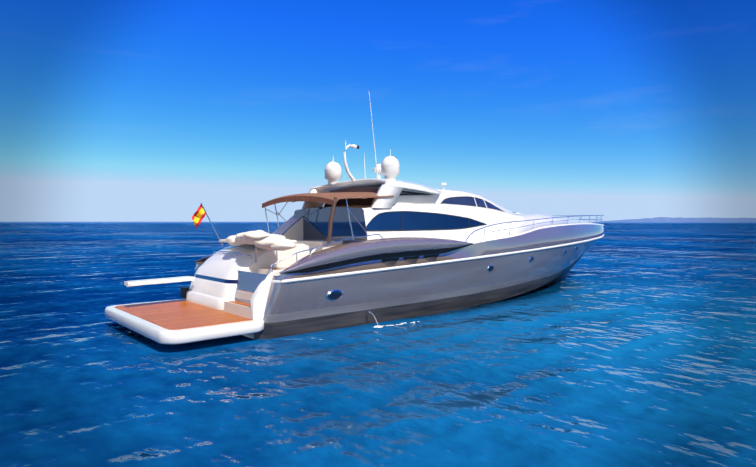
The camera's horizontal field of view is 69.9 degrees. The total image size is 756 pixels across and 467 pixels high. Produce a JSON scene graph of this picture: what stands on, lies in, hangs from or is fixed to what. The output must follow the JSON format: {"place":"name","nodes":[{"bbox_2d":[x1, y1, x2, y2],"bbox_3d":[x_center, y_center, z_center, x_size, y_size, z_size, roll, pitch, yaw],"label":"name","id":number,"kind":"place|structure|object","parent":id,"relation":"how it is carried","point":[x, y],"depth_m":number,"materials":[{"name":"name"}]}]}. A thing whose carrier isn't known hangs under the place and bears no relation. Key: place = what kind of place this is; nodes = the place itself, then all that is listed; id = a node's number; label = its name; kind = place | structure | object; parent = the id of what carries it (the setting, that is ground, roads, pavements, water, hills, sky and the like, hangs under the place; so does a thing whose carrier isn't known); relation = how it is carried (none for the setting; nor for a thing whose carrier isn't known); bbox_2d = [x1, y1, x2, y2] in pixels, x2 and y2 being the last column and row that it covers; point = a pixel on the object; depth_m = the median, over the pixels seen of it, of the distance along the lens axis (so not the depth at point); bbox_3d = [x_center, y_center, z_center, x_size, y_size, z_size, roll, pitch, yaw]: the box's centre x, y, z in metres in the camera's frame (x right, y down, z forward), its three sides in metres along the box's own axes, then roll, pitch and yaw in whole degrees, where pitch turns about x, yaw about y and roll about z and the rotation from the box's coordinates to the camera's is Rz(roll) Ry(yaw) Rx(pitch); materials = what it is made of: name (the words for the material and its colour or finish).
{"place":"outdoors","nodes":[
{"label":"outdoors","id":0,"kind":"place"},
{"bbox_2d":[0,222,755,466],"bbox_3d":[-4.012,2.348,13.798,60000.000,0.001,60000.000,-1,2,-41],"label":"sea","id":1,"kind":"structure","parent":0,"point":[625,344],"depth_m":9.63,"materials":[{"name":"liquid"}]},
{"bbox_2d":[105,94,603,344],"bbox_3d":[2.919,-0.683,19.526,22.502,7.632,5.597,-1,2,-41],"label":"yacht","id":2,"kind":"object","parent":1,"relation":"on","point":[357,252],"depth_m":14.85,"materials":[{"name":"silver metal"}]},
{"bbox_2d":[0,0,755,221],"label":"sky","id":3,"kind":"structure","parent":0,"point":[111,110],"materials":[{"name":"blue"}]},
{"bbox_2d":[598,217,755,221],"bbox_3d":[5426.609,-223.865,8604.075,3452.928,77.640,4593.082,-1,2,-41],"label":"coast hills","id":4,"kind":"structure","parent":0,"point":[669,219],"depth_m":8167.23,"materials":[{"name":"grey"}]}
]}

